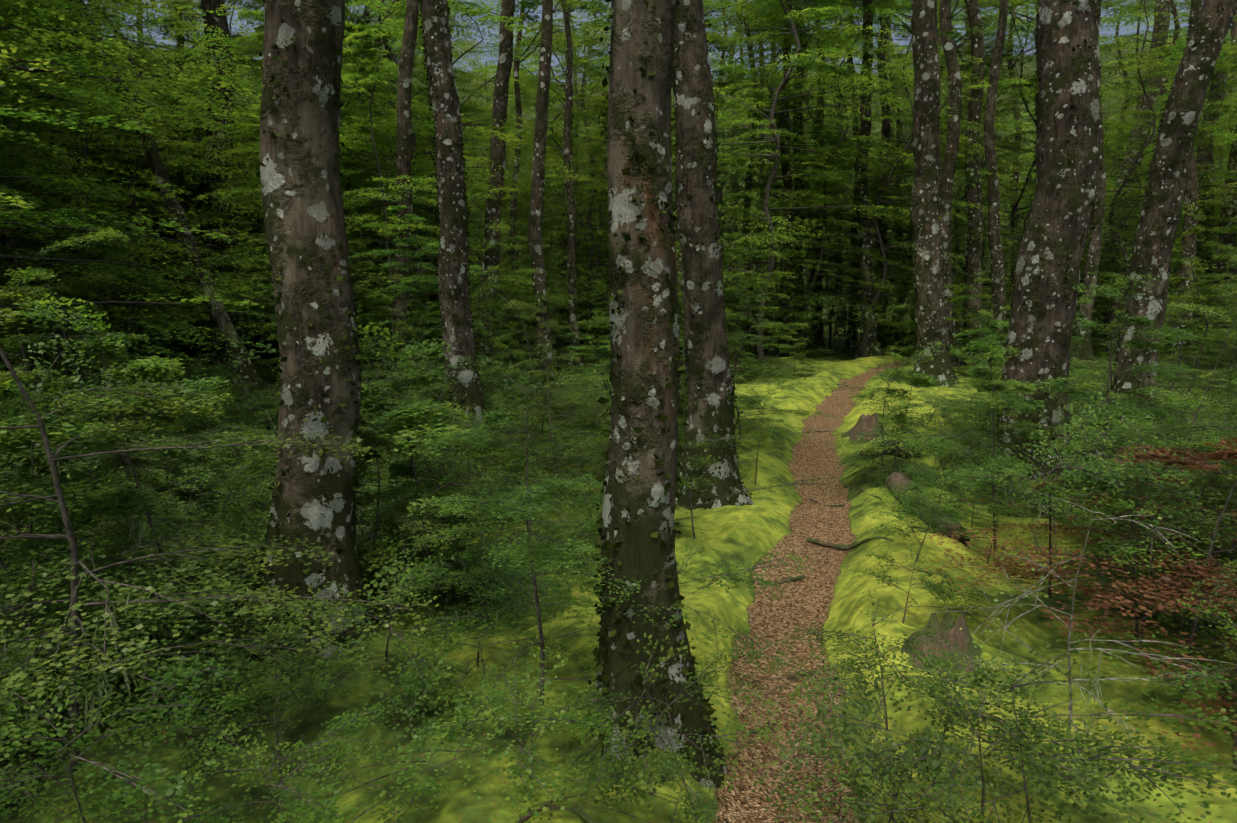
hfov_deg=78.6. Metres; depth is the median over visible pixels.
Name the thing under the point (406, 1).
tree
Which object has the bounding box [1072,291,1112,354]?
sapling clump
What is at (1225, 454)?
sapling
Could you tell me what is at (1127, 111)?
pole clump
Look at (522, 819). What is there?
stick
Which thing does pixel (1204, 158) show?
tree
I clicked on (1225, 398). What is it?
sapling clump
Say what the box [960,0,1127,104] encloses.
tree
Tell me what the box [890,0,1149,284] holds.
tree
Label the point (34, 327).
sapling clump
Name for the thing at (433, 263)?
sapling clump
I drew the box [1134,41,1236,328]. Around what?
pole clump
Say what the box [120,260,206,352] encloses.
sapling clump
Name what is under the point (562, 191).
pole clump
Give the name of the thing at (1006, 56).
pole clump
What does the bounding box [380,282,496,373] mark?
sapling clump
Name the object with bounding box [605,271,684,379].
sapling clump
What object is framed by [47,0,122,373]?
tree
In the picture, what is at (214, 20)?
tree
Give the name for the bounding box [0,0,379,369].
pole thicket
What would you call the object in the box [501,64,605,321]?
pole clump
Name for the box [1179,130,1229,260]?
pole clump
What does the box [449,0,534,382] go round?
tree
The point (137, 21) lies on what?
tree
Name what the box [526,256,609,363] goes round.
sapling clump
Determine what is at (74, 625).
shrubs
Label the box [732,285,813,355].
sapling clump
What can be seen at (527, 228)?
pole clump
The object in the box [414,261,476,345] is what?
sapling clump
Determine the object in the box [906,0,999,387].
tree
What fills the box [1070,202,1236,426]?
sapling clump
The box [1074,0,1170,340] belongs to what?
tree
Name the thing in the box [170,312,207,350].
sapling clump
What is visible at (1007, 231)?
pole clump
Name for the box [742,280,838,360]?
sapling clump
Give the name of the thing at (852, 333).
tree
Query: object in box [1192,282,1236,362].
sapling clump
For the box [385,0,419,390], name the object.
tree
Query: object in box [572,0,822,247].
tree
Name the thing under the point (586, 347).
sapling clump
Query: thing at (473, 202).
pole clump
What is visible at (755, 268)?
tree
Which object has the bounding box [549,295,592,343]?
sapling clump
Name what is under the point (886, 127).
tree
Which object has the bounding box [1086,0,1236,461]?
tree
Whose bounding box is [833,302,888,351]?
sapling clump
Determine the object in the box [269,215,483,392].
sapling clump
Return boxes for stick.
[517,798,554,822]
[549,803,595,822]
[750,716,781,732]
[763,575,804,584]
[787,670,816,677]
[806,538,857,547]
[810,498,844,506]
[836,536,893,549]
[844,483,881,499]
[929,693,1016,737]
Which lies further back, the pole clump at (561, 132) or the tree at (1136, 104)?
the tree at (1136, 104)
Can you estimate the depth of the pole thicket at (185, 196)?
18.45 m
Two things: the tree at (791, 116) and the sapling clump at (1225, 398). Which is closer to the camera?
the sapling clump at (1225, 398)
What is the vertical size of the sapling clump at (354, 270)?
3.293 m
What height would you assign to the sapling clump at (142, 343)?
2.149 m
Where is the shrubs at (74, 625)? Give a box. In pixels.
[0,43,1236,792]
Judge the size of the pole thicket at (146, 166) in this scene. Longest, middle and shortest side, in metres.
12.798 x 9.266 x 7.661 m
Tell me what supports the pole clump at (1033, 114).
on the ground
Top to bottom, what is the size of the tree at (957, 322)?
22.685 m
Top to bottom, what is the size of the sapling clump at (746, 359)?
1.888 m
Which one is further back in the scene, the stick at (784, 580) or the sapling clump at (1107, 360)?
the sapling clump at (1107, 360)
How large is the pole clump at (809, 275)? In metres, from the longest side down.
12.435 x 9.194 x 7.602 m
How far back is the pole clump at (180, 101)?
27.12 m
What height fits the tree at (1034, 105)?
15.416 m
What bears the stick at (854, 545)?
on the ground
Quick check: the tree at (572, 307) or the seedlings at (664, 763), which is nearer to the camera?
the seedlings at (664, 763)
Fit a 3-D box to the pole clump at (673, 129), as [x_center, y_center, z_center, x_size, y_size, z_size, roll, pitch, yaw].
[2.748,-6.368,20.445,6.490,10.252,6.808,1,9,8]
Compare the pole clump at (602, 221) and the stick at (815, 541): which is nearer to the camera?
the stick at (815, 541)
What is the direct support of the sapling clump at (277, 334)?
on the ground
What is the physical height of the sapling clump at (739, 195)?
3.189 m
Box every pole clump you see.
[35,64,191,305]
[144,14,266,283]
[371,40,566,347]
[383,35,545,298]
[385,133,504,291]
[414,110,525,302]
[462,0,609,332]
[462,13,609,332]
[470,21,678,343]
[470,146,580,310]
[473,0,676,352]
[498,6,608,323]
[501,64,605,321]
[521,115,609,304]
[522,43,740,335]
[577,159,609,319]
[599,0,852,353]
[602,0,955,358]
[672,138,778,319]
[717,125,811,312]
[723,128,782,319]
[725,0,1017,357]
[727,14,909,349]
[757,0,1131,354]
[767,3,1010,352]
[769,102,905,323]
[772,224,834,310]
[793,124,891,320]
[810,53,962,320]
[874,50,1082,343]
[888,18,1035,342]
[888,69,1008,314]
[889,134,985,316]
[906,0,1236,357]
[962,150,1034,310]
[983,94,1145,313]
[983,108,1177,308]
[1003,14,1236,343]
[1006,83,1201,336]
[1080,130,1151,277]
[1083,81,1234,332]
[1085,116,1151,249]
[1102,116,1178,266]
[1103,35,1236,359]
[1105,94,1236,347]
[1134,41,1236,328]
[1169,181,1236,323]
[1171,41,1236,329]
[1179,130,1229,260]
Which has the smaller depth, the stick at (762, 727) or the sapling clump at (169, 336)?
the stick at (762, 727)
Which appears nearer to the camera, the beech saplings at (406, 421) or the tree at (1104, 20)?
the beech saplings at (406, 421)
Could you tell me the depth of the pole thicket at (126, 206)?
19.33 m
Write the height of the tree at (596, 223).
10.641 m
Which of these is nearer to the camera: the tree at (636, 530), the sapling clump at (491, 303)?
the tree at (636, 530)
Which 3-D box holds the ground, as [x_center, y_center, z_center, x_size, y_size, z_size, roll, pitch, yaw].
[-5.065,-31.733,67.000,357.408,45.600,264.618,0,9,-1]
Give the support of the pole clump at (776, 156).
on the ground
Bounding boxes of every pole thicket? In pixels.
[0,0,218,368]
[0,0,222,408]
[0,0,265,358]
[0,0,276,369]
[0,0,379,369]
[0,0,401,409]
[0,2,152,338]
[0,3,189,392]
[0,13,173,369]
[5,195,80,320]
[11,57,190,329]
[15,29,256,356]
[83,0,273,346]
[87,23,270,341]
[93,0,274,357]
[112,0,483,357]
[139,0,605,359]
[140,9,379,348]
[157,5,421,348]
[165,0,512,345]
[194,0,573,338]
[236,8,505,321]
[242,0,472,308]
[343,5,510,336]
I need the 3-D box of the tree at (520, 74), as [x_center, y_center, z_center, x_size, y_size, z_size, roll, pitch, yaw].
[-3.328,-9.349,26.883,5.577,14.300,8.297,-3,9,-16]
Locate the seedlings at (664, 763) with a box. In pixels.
[498,589,1236,822]
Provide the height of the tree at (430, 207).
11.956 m
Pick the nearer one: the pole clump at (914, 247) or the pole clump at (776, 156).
the pole clump at (776, 156)
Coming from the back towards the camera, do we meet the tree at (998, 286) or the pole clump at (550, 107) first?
the pole clump at (550, 107)
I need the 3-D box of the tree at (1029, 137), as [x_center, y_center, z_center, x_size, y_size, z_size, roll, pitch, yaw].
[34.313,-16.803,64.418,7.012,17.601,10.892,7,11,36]
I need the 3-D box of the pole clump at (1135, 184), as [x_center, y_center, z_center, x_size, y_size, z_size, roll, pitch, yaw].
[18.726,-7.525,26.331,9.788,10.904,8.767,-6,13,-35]
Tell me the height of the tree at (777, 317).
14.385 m
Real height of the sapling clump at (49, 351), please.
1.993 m
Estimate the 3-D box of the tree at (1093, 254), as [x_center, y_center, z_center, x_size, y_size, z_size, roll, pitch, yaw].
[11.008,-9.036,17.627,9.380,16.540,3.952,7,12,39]
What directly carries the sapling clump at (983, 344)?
on the ground
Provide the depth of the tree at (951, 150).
16.51 m
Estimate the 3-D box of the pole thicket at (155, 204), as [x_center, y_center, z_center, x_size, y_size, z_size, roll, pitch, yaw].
[-12.597,-5.385,19.562,5.595,8.449,5.662,0,9,3]
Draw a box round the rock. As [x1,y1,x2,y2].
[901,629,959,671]
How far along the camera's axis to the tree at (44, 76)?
14.66 m
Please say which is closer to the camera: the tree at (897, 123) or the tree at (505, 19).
the tree at (505, 19)
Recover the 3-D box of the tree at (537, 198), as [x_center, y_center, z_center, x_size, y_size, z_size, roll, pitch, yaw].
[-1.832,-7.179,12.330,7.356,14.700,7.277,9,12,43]
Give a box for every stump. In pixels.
[841,413,895,445]
[922,612,982,672]
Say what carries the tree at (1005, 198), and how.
on the ground
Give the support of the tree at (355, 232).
on the ground
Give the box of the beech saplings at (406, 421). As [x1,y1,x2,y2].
[0,229,1236,798]
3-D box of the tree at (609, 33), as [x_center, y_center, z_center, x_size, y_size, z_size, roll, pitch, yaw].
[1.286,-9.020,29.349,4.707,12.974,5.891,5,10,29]
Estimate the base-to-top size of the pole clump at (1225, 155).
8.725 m
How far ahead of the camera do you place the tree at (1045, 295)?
6.41 m
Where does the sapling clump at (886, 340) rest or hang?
on the ground
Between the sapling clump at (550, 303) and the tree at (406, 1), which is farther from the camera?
the tree at (406, 1)
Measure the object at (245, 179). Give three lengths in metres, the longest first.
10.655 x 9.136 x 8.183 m
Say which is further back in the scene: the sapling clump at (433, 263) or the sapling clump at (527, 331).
the sapling clump at (433, 263)
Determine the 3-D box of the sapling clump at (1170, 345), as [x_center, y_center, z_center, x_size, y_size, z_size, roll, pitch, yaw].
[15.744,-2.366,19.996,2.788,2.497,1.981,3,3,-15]
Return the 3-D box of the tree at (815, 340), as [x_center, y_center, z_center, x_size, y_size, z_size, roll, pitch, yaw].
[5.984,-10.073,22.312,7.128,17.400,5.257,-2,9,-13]
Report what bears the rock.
on the ground
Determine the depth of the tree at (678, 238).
17.09 m
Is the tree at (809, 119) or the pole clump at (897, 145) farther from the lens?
the tree at (809, 119)
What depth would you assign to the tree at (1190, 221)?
17.43 m
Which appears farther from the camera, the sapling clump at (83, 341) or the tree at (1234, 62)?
the tree at (1234, 62)
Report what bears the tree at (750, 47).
on the ground
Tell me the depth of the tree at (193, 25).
44.93 m
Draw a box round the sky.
[83,0,1232,82]
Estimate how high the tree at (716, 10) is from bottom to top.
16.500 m
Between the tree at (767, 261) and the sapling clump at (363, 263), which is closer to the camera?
the sapling clump at (363, 263)
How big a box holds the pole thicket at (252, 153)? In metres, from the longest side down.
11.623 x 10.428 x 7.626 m
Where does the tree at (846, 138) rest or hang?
on the ground
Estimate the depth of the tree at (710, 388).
5.62 m
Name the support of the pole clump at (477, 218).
on the ground
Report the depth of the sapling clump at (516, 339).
17.98 m
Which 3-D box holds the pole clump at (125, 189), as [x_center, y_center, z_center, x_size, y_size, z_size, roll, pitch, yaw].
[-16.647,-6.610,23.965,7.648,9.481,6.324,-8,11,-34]
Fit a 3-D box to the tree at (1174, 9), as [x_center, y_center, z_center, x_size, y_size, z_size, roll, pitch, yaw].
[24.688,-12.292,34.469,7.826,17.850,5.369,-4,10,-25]
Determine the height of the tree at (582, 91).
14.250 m
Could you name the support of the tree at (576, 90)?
on the ground
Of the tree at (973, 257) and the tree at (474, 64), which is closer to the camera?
the tree at (973, 257)
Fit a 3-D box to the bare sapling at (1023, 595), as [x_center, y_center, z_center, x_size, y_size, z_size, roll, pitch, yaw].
[1.451,0.742,2.756,1.001,1.132,1.105,-16,20,-21]
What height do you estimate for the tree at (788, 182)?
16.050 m
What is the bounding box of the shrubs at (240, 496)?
[0,328,1236,822]
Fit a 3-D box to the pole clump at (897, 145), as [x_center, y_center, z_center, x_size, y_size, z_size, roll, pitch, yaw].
[8.548,-6.567,22.496,7.769,10.113,5.732,5,1,-10]
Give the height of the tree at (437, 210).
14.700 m
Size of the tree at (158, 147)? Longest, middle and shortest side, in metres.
8.567 x 5.329 x 4.461 m
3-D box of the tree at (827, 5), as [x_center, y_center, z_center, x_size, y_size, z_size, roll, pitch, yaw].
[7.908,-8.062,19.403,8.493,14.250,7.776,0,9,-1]
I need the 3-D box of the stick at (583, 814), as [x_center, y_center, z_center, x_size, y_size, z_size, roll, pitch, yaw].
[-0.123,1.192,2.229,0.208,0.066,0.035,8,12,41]
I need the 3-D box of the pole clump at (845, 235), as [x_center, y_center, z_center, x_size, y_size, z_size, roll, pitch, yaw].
[5.622,-7.084,23.987,7.257,10.650,6.921,-6,11,-32]
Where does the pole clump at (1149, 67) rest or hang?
on the ground
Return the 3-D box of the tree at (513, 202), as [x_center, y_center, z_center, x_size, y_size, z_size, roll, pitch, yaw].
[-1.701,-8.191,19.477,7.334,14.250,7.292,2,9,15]
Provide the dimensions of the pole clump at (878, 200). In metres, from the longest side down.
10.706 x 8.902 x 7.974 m
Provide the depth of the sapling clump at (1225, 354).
11.80 m
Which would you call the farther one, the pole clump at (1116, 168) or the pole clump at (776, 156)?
the pole clump at (1116, 168)
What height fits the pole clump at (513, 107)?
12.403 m
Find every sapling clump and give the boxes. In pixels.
[0,219,220,460]
[3,241,75,367]
[27,286,76,371]
[28,192,222,387]
[31,284,155,380]
[41,292,184,379]
[116,291,203,356]
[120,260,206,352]
[160,271,267,360]
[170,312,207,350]
[242,316,278,356]
[252,220,427,380]
[255,306,383,353]
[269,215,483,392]
[351,176,501,400]
[352,233,433,349]
[380,253,443,360]
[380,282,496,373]
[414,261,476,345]
[431,220,592,415]
[470,266,565,358]
[471,267,569,393]
[473,249,592,373]
[503,233,609,356]
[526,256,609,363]
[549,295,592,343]
[563,311,685,408]
[565,159,842,440]
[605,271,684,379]
[677,238,783,364]
[726,299,818,383]
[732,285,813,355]
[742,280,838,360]
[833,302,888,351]
[837,259,915,358]
[887,264,1010,370]
[954,289,1105,386]
[955,308,989,345]
[960,301,1008,363]
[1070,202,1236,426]
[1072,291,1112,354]
[1090,319,1195,369]
[1091,313,1171,359]
[1092,250,1236,382]
[1158,268,1236,371]
[1159,271,1234,358]
[1186,300,1236,392]
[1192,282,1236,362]
[1205,373,1236,421]
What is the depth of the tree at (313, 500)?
3.31 m
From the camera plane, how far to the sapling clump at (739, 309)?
18.31 m
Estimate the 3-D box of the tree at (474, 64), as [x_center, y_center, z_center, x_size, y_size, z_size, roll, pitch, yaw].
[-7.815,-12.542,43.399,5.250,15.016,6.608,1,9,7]
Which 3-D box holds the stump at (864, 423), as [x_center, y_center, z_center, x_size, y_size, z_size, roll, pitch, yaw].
[2.944,0.218,8.870,0.569,0.416,0.618,0,9,-1]
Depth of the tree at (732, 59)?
29.92 m
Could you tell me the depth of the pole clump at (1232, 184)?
15.11 m
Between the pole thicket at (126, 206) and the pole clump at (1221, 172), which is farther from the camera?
the pole clump at (1221, 172)
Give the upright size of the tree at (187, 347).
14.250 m
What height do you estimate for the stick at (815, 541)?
0.115 m
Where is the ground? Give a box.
[0,25,1236,822]
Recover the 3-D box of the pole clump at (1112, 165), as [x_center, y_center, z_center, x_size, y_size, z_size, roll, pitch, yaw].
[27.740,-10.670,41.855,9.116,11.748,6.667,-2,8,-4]
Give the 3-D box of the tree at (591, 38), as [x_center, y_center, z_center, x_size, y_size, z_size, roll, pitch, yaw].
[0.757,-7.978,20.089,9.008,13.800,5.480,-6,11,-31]
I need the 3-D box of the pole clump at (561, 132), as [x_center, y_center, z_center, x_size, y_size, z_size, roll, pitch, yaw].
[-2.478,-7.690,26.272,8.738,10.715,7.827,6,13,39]
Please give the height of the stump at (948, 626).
0.310 m
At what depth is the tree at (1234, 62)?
31.48 m
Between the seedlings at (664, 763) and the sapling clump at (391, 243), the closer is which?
the seedlings at (664, 763)
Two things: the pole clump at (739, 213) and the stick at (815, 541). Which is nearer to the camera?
the stick at (815, 541)
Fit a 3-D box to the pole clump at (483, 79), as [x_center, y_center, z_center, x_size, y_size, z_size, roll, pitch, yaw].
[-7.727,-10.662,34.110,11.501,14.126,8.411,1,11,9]
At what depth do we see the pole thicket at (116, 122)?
15.37 m
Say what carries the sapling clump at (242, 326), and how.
on the ground
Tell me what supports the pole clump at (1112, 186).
on the ground
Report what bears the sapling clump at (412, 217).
on the ground
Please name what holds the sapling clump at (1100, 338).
on the ground
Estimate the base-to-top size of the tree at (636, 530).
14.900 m
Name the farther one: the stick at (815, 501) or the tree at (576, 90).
the tree at (576, 90)
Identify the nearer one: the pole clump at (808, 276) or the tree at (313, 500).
the tree at (313, 500)
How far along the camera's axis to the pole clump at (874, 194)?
33.72 m
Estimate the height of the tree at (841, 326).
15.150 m
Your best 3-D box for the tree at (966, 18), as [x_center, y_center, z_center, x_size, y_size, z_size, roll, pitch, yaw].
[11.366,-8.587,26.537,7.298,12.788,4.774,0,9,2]
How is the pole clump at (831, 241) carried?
on the ground
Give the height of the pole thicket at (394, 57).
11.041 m
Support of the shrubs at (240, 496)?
on the ground
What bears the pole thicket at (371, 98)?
on the ground
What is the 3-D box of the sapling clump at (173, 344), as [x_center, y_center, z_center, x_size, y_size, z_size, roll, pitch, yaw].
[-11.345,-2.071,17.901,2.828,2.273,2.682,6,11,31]
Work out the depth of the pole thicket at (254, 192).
18.70 m
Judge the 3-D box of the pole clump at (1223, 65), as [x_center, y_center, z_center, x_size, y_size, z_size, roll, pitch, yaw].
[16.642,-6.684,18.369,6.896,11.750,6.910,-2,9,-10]
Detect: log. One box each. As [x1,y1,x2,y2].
[860,445,920,461]
[885,471,969,544]
[942,406,972,455]
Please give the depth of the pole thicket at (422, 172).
24.61 m
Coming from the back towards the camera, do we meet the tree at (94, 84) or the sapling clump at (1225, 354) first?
the tree at (94, 84)
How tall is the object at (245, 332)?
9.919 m
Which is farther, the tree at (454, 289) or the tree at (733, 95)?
the tree at (733, 95)
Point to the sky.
(1122, 31)
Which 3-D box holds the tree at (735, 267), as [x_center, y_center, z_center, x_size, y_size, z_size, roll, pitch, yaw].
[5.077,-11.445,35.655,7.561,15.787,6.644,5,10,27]
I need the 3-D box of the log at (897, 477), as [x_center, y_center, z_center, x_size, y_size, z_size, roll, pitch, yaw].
[2.334,0.716,5.756,0.201,0.242,1.267,0,9,1]
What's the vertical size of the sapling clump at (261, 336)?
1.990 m
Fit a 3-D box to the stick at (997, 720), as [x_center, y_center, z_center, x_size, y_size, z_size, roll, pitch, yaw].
[1.290,1.101,2.768,0.030,0.056,0.367,-5,10,-29]
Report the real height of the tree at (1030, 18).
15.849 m
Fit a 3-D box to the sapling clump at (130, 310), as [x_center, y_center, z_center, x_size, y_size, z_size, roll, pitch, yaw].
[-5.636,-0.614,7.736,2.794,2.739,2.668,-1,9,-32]
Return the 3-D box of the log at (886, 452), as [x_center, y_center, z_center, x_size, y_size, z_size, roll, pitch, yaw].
[2.888,0.441,7.973,0.152,0.280,1.183,9,13,44]
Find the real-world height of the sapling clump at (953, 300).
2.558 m
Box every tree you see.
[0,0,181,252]
[12,0,269,389]
[32,5,94,201]
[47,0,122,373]
[87,0,121,169]
[107,52,241,342]
[122,0,349,354]
[123,0,144,338]
[151,0,263,365]
[154,9,261,77]
[157,15,259,316]
[243,0,383,668]
[343,0,390,363]
[347,0,488,159]
[373,0,565,337]
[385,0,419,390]
[390,3,487,301]
[418,0,528,453]
[423,38,442,362]
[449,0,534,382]
[452,0,594,337]
[453,54,522,315]
[464,0,610,335]
[482,0,610,353]
[484,9,610,326]
[487,0,610,395]
[495,0,805,151]
[516,0,746,365]
[545,0,609,365]
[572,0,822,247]
[579,130,605,314]
[588,0,726,788]
[597,11,721,116]
[606,0,840,116]
[671,0,813,327]
[672,0,753,509]
[673,103,778,209]
[706,0,900,338]
[708,12,817,329]
[713,0,811,326]
[719,0,761,352]
[720,79,849,318]
[739,68,877,169]
[742,1,911,341]
[750,0,806,356]
[759,45,911,320]
[762,0,962,337]
[764,0,1038,356]
[764,108,846,165]
[778,6,912,345]
[792,0,843,350]
[804,45,909,313]
[809,0,832,349]
[812,0,968,352]
[818,0,913,359]
[819,9,859,349]
[822,2,1035,325]
[827,10,987,203]
[844,2,1032,166]
[873,0,1038,208]
[876,0,1028,366]
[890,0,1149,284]
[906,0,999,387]
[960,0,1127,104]
[964,0,1030,363]
[980,133,1027,253]
[983,0,1032,366]
[985,0,1104,514]
[985,117,1035,290]
[1018,86,1109,221]
[1030,0,1146,360]
[1030,8,1157,302]
[1032,0,1236,327]
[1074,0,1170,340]
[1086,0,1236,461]
[1099,2,1236,329]
[1101,0,1236,319]
[1108,51,1230,146]
[1112,0,1225,162]
[1169,0,1236,361]
[1173,45,1226,345]
[1196,9,1236,360]
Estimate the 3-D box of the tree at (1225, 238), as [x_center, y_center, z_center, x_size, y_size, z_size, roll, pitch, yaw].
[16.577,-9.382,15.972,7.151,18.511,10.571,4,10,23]
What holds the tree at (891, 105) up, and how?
on the ground
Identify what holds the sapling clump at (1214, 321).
on the ground
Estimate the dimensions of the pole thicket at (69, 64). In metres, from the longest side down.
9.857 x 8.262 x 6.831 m
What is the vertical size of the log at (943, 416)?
0.256 m
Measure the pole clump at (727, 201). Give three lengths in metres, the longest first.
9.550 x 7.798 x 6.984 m
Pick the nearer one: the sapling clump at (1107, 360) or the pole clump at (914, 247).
the sapling clump at (1107, 360)
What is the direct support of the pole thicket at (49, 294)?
on the ground
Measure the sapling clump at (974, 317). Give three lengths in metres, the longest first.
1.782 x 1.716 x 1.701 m
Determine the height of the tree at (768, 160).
18.158 m
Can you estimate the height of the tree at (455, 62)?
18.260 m
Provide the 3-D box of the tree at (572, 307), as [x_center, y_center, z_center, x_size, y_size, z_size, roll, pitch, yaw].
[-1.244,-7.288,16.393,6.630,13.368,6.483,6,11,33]
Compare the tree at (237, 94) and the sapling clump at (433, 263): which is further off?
the tree at (237, 94)
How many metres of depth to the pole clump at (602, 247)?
34.81 m
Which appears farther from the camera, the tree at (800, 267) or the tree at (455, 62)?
the tree at (455, 62)
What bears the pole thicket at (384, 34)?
on the ground
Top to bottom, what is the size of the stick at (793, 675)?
0.028 m
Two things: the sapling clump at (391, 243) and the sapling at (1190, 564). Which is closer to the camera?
the sapling at (1190, 564)
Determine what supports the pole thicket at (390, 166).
on the ground
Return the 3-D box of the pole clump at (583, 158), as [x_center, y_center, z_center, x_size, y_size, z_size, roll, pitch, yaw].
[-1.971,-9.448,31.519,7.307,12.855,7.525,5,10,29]
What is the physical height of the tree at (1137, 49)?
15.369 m
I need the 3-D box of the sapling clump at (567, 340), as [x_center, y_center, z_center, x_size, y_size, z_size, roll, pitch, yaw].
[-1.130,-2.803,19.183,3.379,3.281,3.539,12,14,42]
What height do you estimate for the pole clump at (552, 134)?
10.534 m
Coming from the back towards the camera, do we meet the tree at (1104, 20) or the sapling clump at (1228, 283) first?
the tree at (1104, 20)
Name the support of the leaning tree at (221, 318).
on the ground
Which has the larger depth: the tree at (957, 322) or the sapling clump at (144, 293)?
the tree at (957, 322)
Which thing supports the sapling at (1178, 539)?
on the ground
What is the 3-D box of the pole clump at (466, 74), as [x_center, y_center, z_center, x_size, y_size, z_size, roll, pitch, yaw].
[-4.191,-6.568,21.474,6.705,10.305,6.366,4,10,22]
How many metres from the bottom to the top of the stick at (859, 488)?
0.156 m
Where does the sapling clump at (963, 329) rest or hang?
on the ground
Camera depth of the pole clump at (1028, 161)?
33.64 m
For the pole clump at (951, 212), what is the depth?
34.96 m
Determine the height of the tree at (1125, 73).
15.326 m
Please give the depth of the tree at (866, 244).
18.86 m
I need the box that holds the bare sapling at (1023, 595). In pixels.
[867,486,1233,791]
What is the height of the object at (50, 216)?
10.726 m
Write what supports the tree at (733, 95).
on the ground
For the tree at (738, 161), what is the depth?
30.67 m

